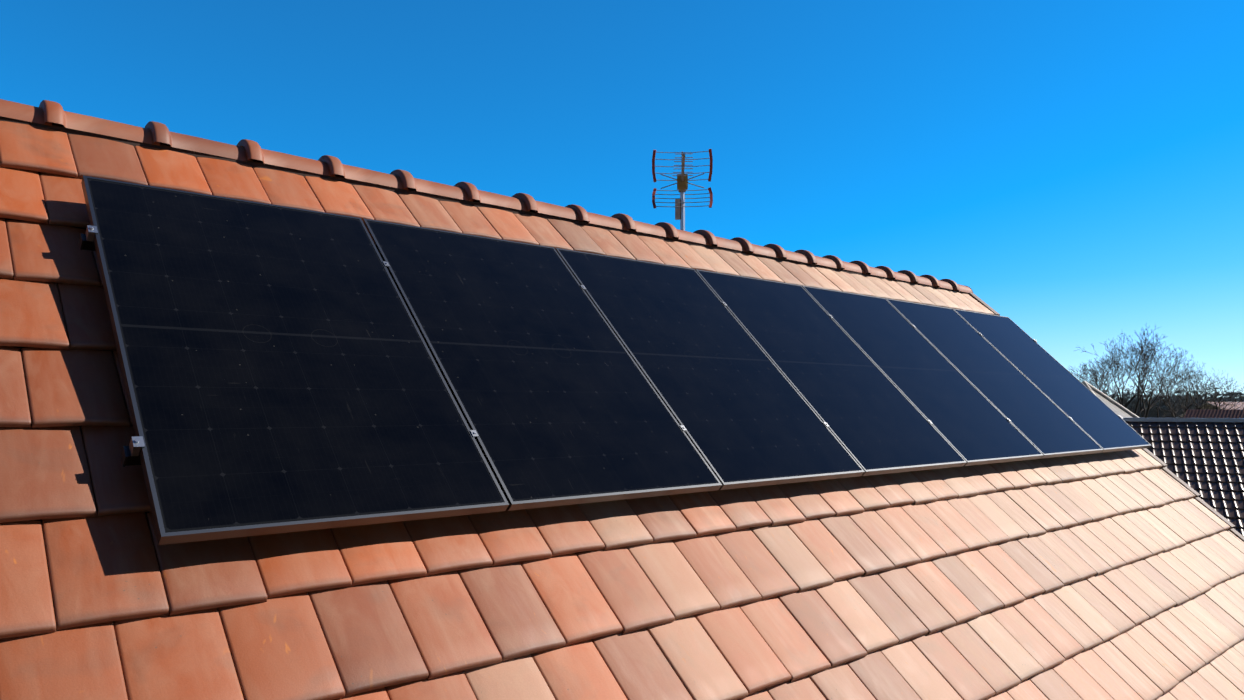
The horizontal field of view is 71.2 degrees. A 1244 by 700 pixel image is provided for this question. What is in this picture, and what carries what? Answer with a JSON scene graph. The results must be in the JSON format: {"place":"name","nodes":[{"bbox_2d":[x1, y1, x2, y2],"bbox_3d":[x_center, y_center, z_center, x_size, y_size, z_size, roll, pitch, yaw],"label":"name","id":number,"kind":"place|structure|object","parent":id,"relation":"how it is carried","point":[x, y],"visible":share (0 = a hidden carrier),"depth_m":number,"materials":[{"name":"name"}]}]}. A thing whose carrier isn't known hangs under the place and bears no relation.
{"place":"outdoors","nodes":[
{"label":"outdoors","id":0,"kind":"place"},
{"bbox_2d":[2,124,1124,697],"bbox_3d":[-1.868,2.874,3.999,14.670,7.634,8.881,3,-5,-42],"label":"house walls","id":1,"kind":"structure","parent":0,"point":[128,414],"depth_m":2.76,"materials":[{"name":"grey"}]},
{"bbox_2d":[0,121,1243,699],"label":"roof tiles","id":2,"kind":"object","parent":1,"relation":"on","point":[1052,579],"visible":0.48,"depth_m":3.27,"materials":[{"name":"ceramic"}]},
{"bbox_2d":[0,99,972,293],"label":"ridge tiles","id":3,"kind":"object","parent":2,"relation":"on","point":[48,114],"visible":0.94,"depth_m":4.72,"materials":[{"name":"ceramic"}]},
{"bbox_2d":[652,149,712,230],"bbox_3d":[0.498,-0.828,7.041,0.520,1.806,0.968,0,-4,3],"label":"tv antenna","id":4,"kind":"object","parent":3,"relation":"on","point":[682,180],"visible":0.81,"depth_m":7.45,"materials":[{"name":"silver metal"}]},
{"bbox_2d":[79,175,1150,544],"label":"solar panels","id":5,"kind":"object","parent":2,"relation":"on","point":[287,369],"visible":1,"depth_m":3.67,"materials":[{"name":"black glass"}]},
{"bbox_2d":[969,292,1243,541],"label":"verge tiles","id":6,"kind":"object","parent":2,"relation":"attached to","point":[1188,487],"visible":0.04,"depth_m":7.55,"materials":[{"name":"ceramic"}]},
{"bbox_2d":[0,0,1243,401],"label":"sky","id":7,"kind":"structure","parent":0,"point":[1076,166],"materials":[{"name":"blue"}]},
{"bbox_2d":[1184,409,1243,417],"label":"distant house","id":8,"kind":"structure","parent":0,"point":[1214,413],"depth_m":60.42,"materials":[{"name":"beige"}]},
{"label":"ground","id":9,"kind":"structure","parent":0,"visible":0},
{"bbox_2d":[1081,381,1139,417],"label":"roof","id":10,"kind":"structure","parent":9,"relation":"on","point":[1116,407],"depth_m":24.57,"materials":[{"name":"white"}]},
{"bbox_2d":[1068,326,1201,417],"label":"bare tree","id":11,"kind":"object","parent":9,"relation":"on","point":[1144,359],"visible":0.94,"depth_m":52.59,"materials":[{"name":"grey plant"}]},
{"bbox_2d":[1096,384,1243,417],"bbox_3d":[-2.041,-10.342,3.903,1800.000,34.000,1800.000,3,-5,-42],"label":"treeline","id":12,"kind":"object","parent":9,"relation":"on","point":[1154,409],"visible":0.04,"depth_m":737.13,"materials":[{"name":"plant"}]},
{"bbox_2d":[1117,358,1243,417],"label":"bare tree","id":13,"kind":"object","parent":9,"relation":"on","point":[1186,402],"visible":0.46,"depth_m":76.49,"materials":[{"name":"brown plant"}]},
{"bbox_2d":[1123,418,1243,535],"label":"tiled roof","id":14,"kind":"structure","parent":9,"relation":"on","point":[1203,458],"depth_m":21.35,"materials":[{"name":"black tile"}]},
{"bbox_2d":[1149,361,1243,417],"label":"bare tree","id":15,"kind":"object","parent":9,"relation":"on","point":[1207,398],"visible":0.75,"depth_m":70.99,"materials":[{"name":"brown plant"}]},
{"bbox_2d":[1177,402,1243,417],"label":"distant house","id":16,"kind":"structure","parent":9,"relation":"on","point":[1238,404],"depth_m":76.10,"materials":[{"name":"beige"}]}
]}

